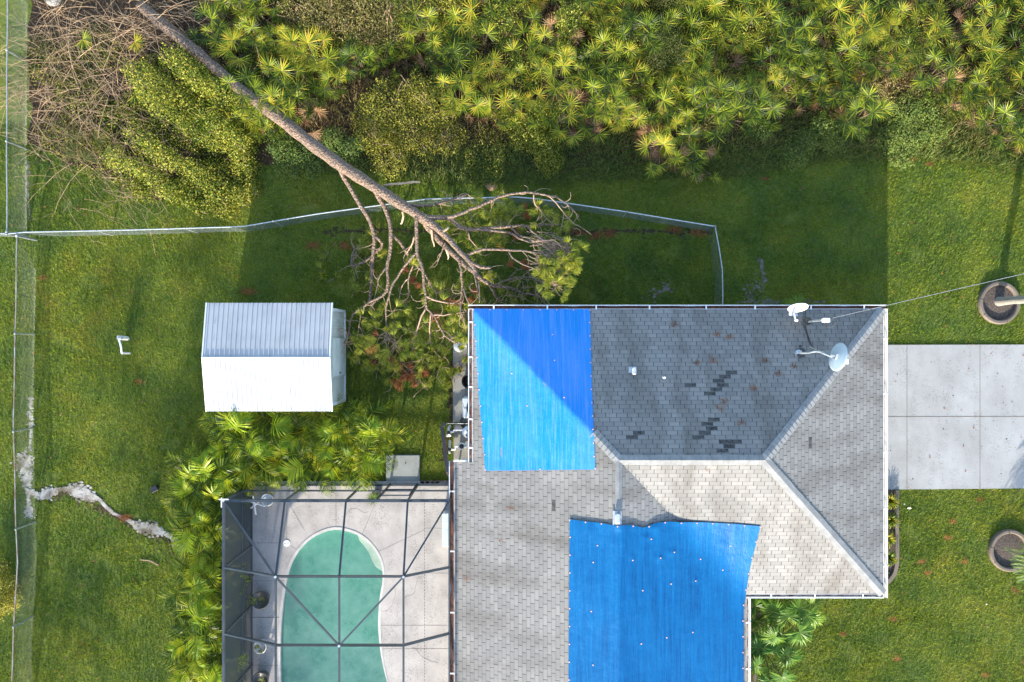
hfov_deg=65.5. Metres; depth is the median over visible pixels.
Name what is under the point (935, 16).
saw palmetto
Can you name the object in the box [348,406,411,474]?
areca palm
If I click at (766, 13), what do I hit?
saw palmetto
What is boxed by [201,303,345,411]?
garden shed
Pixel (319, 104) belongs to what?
saw palmetto
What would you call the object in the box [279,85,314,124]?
saw palmetto
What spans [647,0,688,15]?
round shrub
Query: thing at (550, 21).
saw palmetto
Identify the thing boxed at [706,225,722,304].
fence panel
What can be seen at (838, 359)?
satellite dish
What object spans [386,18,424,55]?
saw palmetto
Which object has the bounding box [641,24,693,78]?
round shrub
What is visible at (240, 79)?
saw palmetto
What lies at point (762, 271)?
sandy edge
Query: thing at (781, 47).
saw palmetto
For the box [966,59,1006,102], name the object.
saw palmetto
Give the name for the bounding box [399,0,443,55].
saw palmetto
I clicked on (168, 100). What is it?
vine covered shrub
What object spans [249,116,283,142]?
saw palmetto
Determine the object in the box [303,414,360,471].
areca palm
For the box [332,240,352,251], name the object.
pine needle clump
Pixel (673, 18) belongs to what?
saw palmetto
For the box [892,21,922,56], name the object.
saw palmetto
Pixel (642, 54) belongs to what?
saw palmetto
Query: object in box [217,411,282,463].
areca palm
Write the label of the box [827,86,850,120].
saw palmetto
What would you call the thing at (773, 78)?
saw palmetto
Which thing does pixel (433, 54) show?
saw palmetto
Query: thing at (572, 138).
saw palmetto
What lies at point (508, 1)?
saw palmetto
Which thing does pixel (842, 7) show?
saw palmetto
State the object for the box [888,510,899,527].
grassy plant
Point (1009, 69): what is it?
saw palmetto
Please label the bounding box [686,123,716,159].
saw palmetto
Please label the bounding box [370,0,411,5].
saw palmetto
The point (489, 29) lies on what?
saw palmetto
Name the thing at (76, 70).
leafy shrub
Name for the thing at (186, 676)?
areca palm
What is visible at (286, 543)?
skimmer lid
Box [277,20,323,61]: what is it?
saw palmetto
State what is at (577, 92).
saw palmetto
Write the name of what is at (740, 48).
saw palmetto
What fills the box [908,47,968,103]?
saw palmetto
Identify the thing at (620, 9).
saw palmetto
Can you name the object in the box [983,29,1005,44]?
saw palmetto
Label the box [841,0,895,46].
saw palmetto
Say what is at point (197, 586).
areca palm
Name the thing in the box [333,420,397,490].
areca palm
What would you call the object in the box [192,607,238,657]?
areca palm
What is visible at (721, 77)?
saw palmetto
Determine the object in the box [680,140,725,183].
saw palmetto
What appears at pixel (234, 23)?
saw palmetto
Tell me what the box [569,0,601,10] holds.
saw palmetto
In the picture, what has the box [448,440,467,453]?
pool pump
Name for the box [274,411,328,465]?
areca palm
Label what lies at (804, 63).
saw palmetto
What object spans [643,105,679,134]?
saw palmetto
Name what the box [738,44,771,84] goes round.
saw palmetto
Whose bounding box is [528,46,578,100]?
saw palmetto
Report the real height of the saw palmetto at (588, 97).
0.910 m
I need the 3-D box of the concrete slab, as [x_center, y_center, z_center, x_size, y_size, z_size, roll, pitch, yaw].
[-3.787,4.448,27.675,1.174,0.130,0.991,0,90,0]
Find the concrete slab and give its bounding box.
[386,455,419,480]
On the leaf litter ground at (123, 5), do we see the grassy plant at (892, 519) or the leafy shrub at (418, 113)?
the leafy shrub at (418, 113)
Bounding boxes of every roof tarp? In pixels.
[473,309,595,470]
[568,519,760,681]
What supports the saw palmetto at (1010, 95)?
on the leaf litter ground at (123, 5)
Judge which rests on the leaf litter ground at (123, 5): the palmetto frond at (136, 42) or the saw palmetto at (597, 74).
the saw palmetto at (597, 74)
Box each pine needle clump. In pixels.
[115,512,133,524]
[238,286,258,297]
[303,240,332,250]
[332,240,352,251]
[568,227,586,235]
[585,231,602,241]
[599,228,619,239]
[664,223,683,236]
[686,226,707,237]
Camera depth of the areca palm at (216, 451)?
26.27 m
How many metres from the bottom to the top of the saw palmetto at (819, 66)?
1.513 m
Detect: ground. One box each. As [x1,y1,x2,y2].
[0,0,1023,681]
[26,0,1023,199]
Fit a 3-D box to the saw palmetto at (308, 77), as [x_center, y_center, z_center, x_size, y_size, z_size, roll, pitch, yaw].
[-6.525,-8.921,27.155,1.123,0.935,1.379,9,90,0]
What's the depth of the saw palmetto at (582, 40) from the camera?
27.09 m
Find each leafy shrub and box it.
[0,558,25,620]
[16,18,126,184]
[265,123,371,183]
[348,69,471,182]
[416,0,475,23]
[494,99,565,179]
[552,0,586,42]
[745,105,850,174]
[779,31,974,110]
[872,89,954,170]
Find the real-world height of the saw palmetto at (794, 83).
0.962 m
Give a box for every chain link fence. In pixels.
[5,0,27,236]
[8,196,713,236]
[11,234,37,681]
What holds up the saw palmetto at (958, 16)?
on the leaf litter ground at (123, 5)
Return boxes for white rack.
[250,495,266,514]
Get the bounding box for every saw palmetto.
[183,0,229,48]
[190,89,237,136]
[200,17,247,57]
[202,57,235,96]
[205,0,233,19]
[207,65,248,115]
[217,0,263,19]
[217,17,254,55]
[218,15,271,71]
[219,61,280,116]
[221,103,262,147]
[233,84,274,130]
[235,13,273,55]
[242,0,289,20]
[242,52,275,68]
[244,0,285,36]
[245,73,295,126]
[246,77,274,110]
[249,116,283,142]
[255,22,296,54]
[257,53,309,106]
[271,51,300,82]
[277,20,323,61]
[278,24,338,77]
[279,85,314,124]
[288,61,320,97]
[288,80,332,116]
[293,101,328,139]
[304,63,333,94]
[307,46,348,85]
[314,63,351,100]
[330,31,377,82]
[331,33,366,68]
[349,29,383,62]
[363,39,395,77]
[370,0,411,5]
[376,31,408,63]
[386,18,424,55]
[388,0,430,36]
[391,42,420,79]
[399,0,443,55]
[409,35,440,69]
[421,25,463,62]
[424,52,455,76]
[425,11,460,47]
[426,64,458,96]
[434,38,485,84]
[435,4,487,53]
[435,66,488,116]
[444,0,503,37]
[445,17,487,64]
[450,53,488,93]
[453,9,517,72]
[456,89,497,122]
[466,49,509,91]
[470,0,485,10]
[474,77,506,118]
[478,88,526,130]
[479,11,521,44]
[480,0,514,28]
[484,34,535,81]
[496,0,515,8]
[498,3,552,67]
[501,61,534,98]
[501,97,535,130]
[502,0,534,21]
[510,48,561,91]
[515,1,541,26]
[522,66,550,114]
[525,22,567,62]
[525,98,559,133]
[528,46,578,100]
[530,0,547,12]
[530,0,582,27]
[537,91,594,145]
[538,65,567,103]
[542,0,559,6]
[542,5,581,46]
[546,37,573,77]
[556,85,587,122]
[562,28,591,63]
[564,0,590,17]
[567,90,620,142]
[567,116,602,142]
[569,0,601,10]
[569,41,605,73]
[571,61,599,94]
[576,45,626,86]
[580,6,611,39]
[581,0,615,15]
[581,86,610,108]
[583,30,643,78]
[584,71,639,121]
[590,2,635,34]
[592,19,626,61]
[596,18,646,59]
[596,58,639,100]
[597,90,648,134]
[605,0,630,20]
[610,56,657,96]
[615,6,675,55]
[617,40,648,75]
[619,0,650,10]
[625,76,651,107]
[631,98,665,133]
[631,121,662,160]
[634,126,684,179]
[636,74,682,127]
[640,7,682,47]
[641,71,683,105]
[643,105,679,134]
[650,126,692,163]
[655,51,693,101]
[656,72,695,109]
[658,129,711,176]
[659,5,714,51]
[661,25,715,77]
[661,109,696,146]
[661,121,707,177]
[666,92,699,127]
[667,0,709,32]
[677,37,719,85]
[680,60,724,102]
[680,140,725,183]
[681,0,731,34]
[684,0,726,17]
[684,67,749,123]
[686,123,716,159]
[689,87,736,145]
[692,26,725,68]
[702,0,734,27]
[704,54,731,83]
[707,3,739,40]
[709,13,753,56]
[709,48,745,76]
[710,58,745,92]
[712,96,759,139]
[718,79,756,112]
[725,0,763,28]
[725,0,785,53]
[728,71,785,126]
[730,61,766,85]
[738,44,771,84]
[741,0,794,41]
[743,80,795,131]
[745,32,777,53]
[746,0,787,18]
[747,63,787,107]
[752,44,801,90]
[767,12,813,66]
[767,48,809,91]
[772,76,813,117]
[774,11,823,48]
[776,0,807,20]
[786,0,824,29]
[786,28,819,63]
[790,62,833,111]
[794,40,828,88]
[795,0,833,12]
[800,34,837,78]
[806,67,858,111]
[807,0,853,40]
[810,28,869,85]
[814,57,841,91]
[815,23,838,49]
[820,0,872,38]
[822,84,862,127]
[827,64,868,100]
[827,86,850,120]
[829,0,858,14]
[831,77,890,135]
[832,0,886,66]
[832,79,895,141]
[835,71,864,101]
[836,47,882,84]
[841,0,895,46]
[846,0,882,15]
[851,0,900,28]
[852,25,887,57]
[854,35,912,81]
[870,0,913,14]
[874,27,923,69]
[879,0,923,54]
[879,52,927,86]
[881,0,908,28]
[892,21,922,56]
[898,35,943,73]
[899,0,934,33]
[900,0,938,13]
[907,0,955,46]
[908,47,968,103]
[916,73,956,107]
[922,14,960,67]
[924,0,970,27]
[927,47,963,77]
[931,83,986,117]
[933,65,968,115]
[934,33,968,62]
[942,26,1010,81]
[943,9,963,41]
[943,47,978,86]
[947,68,990,109]
[949,0,1005,27]
[956,0,1009,61]
[958,88,995,128]
[963,0,1014,7]
[964,97,1023,153]
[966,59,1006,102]
[967,83,1011,114]
[977,0,1019,15]
[978,38,1021,92]
[980,0,1023,34]
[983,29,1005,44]
[983,76,1023,110]
[985,28,1023,75]
[989,52,1023,88]
[990,111,1023,161]
[991,107,1023,134]
[994,0,1022,25]
[998,7,1023,40]
[998,112,1023,155]
[1002,58,1023,90]
[1003,25,1023,68]
[1004,86,1023,117]
[1008,0,1023,23]
[1015,0,1023,8]
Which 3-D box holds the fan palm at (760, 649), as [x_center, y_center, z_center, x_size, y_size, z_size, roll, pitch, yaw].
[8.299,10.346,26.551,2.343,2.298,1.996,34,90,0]
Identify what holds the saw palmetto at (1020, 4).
on the leaf litter ground at (123, 5)
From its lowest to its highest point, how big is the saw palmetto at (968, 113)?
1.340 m
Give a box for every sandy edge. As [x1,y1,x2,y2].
[209,413,295,429]
[641,279,674,302]
[737,298,825,304]
[743,258,770,300]
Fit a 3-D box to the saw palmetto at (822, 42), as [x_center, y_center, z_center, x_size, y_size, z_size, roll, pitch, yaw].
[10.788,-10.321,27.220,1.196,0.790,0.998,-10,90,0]
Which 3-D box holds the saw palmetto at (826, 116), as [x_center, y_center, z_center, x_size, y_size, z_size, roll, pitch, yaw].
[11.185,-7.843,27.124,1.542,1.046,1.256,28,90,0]
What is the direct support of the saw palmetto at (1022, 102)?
on the leaf litter ground at (123, 5)
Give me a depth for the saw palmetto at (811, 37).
26.84 m
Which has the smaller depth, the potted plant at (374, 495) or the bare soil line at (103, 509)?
the potted plant at (374, 495)
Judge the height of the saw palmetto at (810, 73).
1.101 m
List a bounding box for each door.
[332,337,344,377]
[381,483,416,495]
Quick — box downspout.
[440,425,448,476]
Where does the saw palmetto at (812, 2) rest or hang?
on the leaf litter ground at (123, 5)
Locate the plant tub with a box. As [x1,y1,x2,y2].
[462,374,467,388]
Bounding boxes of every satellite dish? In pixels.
[788,303,808,321]
[795,343,848,370]
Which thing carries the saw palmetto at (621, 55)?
on the leaf litter ground at (123, 5)
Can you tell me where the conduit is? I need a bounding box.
[443,422,467,426]
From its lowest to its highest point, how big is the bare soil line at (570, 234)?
0.004 m
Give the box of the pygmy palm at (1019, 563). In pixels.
[1005,534,1023,582]
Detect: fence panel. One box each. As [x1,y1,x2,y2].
[0,233,14,236]
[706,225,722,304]
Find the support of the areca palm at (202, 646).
on the ground at (14, 120)
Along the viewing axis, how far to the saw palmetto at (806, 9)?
27.26 m
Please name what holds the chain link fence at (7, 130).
on the ground at (14, 120)
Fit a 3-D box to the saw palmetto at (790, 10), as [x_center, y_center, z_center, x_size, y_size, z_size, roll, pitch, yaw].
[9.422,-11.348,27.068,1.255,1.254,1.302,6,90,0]
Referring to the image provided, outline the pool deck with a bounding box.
[252,481,448,681]
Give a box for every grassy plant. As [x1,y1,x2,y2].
[888,494,898,509]
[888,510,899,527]
[888,529,896,547]
[888,549,898,565]
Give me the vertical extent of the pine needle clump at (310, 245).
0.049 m
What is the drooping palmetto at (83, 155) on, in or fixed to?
on the leafy shrub at (76, 70)
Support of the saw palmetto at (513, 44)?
on the leaf litter ground at (123, 5)
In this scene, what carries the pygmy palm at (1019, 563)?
in the ring planter at (999, 554)
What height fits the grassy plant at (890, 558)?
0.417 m
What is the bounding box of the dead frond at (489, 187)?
[484,183,496,190]
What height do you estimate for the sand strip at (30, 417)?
0.001 m
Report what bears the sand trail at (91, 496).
on the ground at (14, 120)
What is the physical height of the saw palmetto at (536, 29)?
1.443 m
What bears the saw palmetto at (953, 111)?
on the leaf litter ground at (123, 5)
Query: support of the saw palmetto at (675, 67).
on the leaf litter ground at (123, 5)
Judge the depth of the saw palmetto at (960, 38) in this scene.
27.07 m
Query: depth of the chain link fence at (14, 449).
26.91 m
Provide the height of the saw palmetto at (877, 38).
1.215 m
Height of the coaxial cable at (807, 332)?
1.079 m
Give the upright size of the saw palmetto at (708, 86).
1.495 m
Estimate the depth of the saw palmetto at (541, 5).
27.00 m
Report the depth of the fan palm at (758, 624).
26.25 m
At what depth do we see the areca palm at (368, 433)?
26.39 m
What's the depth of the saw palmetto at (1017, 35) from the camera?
26.76 m
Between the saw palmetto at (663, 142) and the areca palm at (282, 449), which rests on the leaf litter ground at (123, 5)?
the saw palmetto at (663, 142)
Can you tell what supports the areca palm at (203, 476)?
on the ground at (14, 120)
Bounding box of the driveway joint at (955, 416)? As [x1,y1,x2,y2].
[888,416,1023,416]
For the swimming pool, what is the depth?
27.73 m
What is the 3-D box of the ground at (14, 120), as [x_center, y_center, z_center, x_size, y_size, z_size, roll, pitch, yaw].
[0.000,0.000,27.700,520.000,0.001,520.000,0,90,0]
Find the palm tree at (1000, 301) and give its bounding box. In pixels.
[994,296,1023,305]
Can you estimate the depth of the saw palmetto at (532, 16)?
27.00 m
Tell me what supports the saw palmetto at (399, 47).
on the leaf litter ground at (123, 5)
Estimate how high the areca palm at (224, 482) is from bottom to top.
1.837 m
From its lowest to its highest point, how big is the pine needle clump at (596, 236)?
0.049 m
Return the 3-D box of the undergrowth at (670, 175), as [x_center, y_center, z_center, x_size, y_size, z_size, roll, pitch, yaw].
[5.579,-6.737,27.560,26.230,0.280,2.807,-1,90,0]
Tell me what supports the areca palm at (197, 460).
on the ground at (14, 120)
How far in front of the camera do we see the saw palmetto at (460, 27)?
26.84 m
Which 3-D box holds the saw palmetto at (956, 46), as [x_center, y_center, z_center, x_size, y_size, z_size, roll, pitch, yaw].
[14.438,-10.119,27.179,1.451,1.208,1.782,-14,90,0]
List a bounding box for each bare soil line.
[35,481,171,545]
[322,226,712,238]
[439,349,452,460]
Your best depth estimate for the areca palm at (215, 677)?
26.18 m
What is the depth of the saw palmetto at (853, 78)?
26.86 m
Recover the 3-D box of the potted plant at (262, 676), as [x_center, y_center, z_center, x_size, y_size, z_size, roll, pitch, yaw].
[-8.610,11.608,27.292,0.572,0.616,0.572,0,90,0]
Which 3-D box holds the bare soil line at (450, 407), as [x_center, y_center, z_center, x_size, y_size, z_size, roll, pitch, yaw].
[-2.119,2.170,27.689,0.423,0.002,4.165,6,90,0]
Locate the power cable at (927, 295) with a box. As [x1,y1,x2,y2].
[830,273,1023,318]
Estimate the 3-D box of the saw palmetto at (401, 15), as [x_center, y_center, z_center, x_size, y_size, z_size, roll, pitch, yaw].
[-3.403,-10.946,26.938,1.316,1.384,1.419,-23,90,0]
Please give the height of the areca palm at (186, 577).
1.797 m
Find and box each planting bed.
[751,598,784,681]
[888,490,893,575]
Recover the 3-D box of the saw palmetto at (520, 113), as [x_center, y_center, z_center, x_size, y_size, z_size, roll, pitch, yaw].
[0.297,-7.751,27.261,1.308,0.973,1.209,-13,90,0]
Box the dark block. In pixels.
[150,485,159,492]
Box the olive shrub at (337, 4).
[273,0,432,62]
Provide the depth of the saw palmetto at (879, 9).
26.71 m
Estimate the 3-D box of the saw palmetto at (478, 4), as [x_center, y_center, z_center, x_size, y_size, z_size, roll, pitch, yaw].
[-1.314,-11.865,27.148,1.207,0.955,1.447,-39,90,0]
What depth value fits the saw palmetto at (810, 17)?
26.58 m
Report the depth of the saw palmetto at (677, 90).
26.82 m
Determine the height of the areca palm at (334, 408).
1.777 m
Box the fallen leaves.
[8,168,1023,678]
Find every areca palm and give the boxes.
[157,609,219,667]
[158,557,221,613]
[161,447,229,511]
[161,469,225,517]
[161,491,221,556]
[162,637,205,681]
[163,438,225,493]
[164,578,221,645]
[167,629,221,680]
[169,507,221,562]
[171,542,221,587]
[172,484,221,532]
[172,602,221,660]
[173,549,221,604]
[173,664,221,681]
[177,567,221,625]
[178,517,221,575]
[179,496,241,558]
[180,551,251,606]
[181,444,246,502]
[184,650,221,681]
[186,623,247,681]
[188,470,249,520]
[189,585,251,634]
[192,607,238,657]
[197,410,253,447]
[198,523,221,576]
[201,422,252,473]
[203,408,277,463]
[210,450,265,502]
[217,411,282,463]
[230,428,286,493]
[246,411,306,446]
[263,435,314,488]
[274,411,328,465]
[277,426,342,497]
[294,392,346,446]
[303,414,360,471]
[310,432,370,492]
[317,400,370,448]
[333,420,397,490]
[340,399,394,445]
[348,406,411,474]
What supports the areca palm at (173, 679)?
on the ground at (14, 120)
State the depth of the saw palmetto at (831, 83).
26.99 m
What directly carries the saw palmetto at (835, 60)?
on the leaf litter ground at (123, 5)
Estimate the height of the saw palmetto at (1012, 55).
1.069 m
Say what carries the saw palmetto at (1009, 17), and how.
on the leaf litter ground at (123, 5)
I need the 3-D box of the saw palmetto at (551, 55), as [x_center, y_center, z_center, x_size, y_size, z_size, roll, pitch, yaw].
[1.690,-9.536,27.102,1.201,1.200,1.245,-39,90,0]
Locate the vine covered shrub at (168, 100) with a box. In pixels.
[87,39,274,220]
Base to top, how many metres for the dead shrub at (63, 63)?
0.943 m
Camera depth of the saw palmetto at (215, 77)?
26.92 m
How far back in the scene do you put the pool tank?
27.12 m
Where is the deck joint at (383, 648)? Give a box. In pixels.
[253,503,447,680]
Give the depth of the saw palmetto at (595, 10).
26.93 m
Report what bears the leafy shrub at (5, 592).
on the ground at (14, 120)
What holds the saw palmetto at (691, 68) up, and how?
on the leaf litter ground at (123, 5)
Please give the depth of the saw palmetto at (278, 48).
26.70 m
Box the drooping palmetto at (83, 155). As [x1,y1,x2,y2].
[62,126,117,163]
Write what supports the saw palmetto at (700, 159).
on the leaf litter ground at (123, 5)
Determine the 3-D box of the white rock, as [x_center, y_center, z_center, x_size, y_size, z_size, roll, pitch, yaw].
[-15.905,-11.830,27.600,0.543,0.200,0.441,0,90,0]
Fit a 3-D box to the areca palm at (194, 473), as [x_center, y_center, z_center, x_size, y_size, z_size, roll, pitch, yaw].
[-10.655,4.532,26.608,2.322,2.191,2.053,-12,90,0]
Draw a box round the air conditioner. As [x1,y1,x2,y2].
[462,396,467,418]
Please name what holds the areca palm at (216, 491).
on the ground at (14, 120)
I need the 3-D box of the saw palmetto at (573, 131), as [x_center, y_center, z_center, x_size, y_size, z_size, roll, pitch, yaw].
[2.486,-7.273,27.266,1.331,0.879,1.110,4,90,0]
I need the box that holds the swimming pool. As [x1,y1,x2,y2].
[278,527,387,681]
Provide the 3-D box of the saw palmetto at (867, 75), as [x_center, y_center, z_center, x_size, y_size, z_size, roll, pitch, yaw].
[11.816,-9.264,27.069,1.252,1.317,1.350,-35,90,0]
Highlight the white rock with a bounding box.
[46,0,61,5]
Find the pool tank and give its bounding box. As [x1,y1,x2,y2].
[454,341,466,351]
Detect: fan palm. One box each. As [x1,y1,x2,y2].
[751,598,783,635]
[751,629,803,681]
[755,598,820,646]
[780,598,827,627]
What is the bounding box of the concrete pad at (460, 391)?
[453,345,467,421]
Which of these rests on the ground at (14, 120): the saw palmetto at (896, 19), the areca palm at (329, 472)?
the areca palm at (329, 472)
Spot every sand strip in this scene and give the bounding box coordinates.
[25,161,30,218]
[27,397,34,449]
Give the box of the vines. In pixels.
[239,0,1012,189]
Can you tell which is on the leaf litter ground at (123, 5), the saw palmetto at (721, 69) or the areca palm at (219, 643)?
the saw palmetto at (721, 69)
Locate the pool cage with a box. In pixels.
[219,483,450,681]
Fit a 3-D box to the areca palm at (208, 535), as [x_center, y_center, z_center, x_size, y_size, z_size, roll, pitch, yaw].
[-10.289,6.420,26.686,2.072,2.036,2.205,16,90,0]
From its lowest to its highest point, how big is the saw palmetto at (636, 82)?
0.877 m
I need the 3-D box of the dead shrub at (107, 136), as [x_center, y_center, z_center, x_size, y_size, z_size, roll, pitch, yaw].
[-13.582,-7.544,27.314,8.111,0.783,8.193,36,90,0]
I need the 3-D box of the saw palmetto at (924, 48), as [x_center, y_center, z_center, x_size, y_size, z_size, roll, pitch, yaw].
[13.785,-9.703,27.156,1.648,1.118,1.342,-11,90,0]
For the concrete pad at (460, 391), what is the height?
0.100 m
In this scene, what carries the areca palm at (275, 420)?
on the ground at (14, 120)
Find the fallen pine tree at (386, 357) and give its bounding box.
[136,0,589,397]
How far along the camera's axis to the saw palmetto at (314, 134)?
27.11 m
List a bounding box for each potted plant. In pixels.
[249,591,269,608]
[252,670,268,681]
[253,638,266,653]
[366,489,380,506]
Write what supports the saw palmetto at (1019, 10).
on the leaf litter ground at (123, 5)
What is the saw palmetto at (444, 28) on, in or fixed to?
on the leaf litter ground at (123, 5)
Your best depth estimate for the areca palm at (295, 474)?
25.96 m
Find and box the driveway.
[888,345,1023,489]
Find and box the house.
[449,305,887,681]
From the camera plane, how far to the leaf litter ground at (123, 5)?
27.69 m
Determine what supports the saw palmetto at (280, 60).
on the leaf litter ground at (123, 5)
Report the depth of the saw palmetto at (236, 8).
26.54 m
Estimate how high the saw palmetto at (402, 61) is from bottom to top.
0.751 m
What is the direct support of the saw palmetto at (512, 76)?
on the leaf litter ground at (123, 5)
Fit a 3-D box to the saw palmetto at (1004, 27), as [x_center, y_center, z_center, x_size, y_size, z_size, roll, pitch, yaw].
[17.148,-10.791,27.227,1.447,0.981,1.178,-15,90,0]
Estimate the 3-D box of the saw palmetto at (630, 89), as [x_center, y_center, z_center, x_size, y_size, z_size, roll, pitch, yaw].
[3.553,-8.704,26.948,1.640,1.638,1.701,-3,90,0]
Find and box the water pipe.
[117,335,130,353]
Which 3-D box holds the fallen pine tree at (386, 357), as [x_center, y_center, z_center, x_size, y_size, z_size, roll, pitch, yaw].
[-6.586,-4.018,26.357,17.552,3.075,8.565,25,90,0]
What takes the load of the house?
on the ground at (14, 120)
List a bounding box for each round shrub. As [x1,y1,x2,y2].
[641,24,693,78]
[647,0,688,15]
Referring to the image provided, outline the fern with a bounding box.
[779,293,806,304]
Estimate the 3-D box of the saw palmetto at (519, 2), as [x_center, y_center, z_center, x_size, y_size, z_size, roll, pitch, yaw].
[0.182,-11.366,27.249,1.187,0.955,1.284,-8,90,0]
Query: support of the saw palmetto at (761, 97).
on the leaf litter ground at (123, 5)
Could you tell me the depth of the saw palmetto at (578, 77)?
26.84 m
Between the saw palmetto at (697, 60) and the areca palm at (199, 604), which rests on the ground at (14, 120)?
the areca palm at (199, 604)
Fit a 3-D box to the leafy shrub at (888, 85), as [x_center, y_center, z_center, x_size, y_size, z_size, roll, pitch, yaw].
[12.488,-9.257,27.142,6.887,1.144,3.020,0,90,0]
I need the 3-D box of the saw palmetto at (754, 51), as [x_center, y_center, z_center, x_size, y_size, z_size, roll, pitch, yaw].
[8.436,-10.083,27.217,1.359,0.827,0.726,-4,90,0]
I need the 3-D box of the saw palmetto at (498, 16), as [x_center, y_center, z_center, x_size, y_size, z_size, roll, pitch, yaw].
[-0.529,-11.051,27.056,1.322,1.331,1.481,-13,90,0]
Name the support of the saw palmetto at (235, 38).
on the leaf litter ground at (123, 5)
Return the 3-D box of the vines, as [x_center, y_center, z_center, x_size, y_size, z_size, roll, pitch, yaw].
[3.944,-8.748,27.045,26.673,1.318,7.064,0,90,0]
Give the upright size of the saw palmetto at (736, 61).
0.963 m
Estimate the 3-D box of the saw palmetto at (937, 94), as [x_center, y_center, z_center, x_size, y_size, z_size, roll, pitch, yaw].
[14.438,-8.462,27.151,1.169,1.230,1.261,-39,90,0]
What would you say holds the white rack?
on the pool deck
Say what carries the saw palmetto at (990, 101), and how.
on the leaf litter ground at (123, 5)
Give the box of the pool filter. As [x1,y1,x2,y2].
[447,425,467,437]
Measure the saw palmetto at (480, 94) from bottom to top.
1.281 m
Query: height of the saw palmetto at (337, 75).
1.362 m
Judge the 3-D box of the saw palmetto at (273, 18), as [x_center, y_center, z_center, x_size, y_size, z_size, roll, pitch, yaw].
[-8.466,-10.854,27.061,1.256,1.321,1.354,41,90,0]
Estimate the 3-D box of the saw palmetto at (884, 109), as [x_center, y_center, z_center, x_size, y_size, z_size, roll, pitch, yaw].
[11.590,-7.567,26.722,1.911,1.925,2.141,25,90,0]
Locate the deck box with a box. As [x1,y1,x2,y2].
[442,510,447,546]
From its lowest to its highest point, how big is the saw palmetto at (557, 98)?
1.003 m
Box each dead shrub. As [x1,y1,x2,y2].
[0,0,171,230]
[0,41,238,258]
[1,0,308,92]
[783,19,988,101]
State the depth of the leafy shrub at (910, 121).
27.27 m
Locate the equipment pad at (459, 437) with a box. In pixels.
[454,425,467,459]
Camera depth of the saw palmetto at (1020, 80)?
26.69 m
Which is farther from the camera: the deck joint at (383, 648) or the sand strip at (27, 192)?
the sand strip at (27, 192)
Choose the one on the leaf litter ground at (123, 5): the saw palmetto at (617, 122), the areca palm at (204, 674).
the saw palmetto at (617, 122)
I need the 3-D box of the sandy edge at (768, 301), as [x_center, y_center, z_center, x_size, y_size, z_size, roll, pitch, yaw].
[9.377,-1.381,27.689,3.104,0.001,0.331,0,90,0]
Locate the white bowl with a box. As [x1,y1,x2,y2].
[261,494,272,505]
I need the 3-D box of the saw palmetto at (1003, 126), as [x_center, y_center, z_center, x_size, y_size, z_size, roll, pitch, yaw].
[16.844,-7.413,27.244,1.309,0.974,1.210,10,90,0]
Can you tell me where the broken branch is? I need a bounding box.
[398,359,427,389]
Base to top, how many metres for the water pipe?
0.797 m
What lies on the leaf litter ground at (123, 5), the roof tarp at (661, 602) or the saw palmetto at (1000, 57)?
the saw palmetto at (1000, 57)
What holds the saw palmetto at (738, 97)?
on the leaf litter ground at (123, 5)
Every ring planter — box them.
[977,281,1020,323]
[987,529,1023,571]
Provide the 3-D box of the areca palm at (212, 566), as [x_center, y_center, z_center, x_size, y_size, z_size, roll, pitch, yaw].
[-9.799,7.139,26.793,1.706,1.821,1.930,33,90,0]
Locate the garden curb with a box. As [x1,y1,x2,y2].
[888,490,898,583]
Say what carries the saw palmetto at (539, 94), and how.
on the leaf litter ground at (123, 5)
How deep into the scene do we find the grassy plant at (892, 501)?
27.38 m
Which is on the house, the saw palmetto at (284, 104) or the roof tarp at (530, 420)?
the roof tarp at (530, 420)
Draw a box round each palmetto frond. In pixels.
[76,30,92,51]
[126,85,145,105]
[128,31,144,53]
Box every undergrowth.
[205,0,1023,153]
[298,102,1023,189]
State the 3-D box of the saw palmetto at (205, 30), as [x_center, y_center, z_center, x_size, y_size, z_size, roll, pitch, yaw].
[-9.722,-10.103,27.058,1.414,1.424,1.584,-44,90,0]
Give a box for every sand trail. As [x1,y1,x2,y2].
[10,447,36,517]
[24,481,178,545]
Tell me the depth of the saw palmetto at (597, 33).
26.90 m
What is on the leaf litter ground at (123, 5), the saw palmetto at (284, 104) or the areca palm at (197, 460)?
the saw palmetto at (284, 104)
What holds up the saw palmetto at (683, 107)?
on the leaf litter ground at (123, 5)
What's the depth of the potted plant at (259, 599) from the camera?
27.27 m
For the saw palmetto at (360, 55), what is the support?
on the leaf litter ground at (123, 5)
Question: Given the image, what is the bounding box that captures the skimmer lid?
[283,540,289,546]
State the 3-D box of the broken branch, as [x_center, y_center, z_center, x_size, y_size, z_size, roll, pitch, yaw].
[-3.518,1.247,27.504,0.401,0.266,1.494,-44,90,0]
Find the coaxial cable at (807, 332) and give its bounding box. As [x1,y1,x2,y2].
[802,310,817,350]
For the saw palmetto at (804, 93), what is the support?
on the leaf litter ground at (123, 5)
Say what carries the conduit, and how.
attached to the house
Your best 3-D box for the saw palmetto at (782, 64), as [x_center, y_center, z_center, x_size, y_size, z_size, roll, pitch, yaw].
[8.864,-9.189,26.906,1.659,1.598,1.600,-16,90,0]
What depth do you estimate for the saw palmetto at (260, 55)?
27.04 m

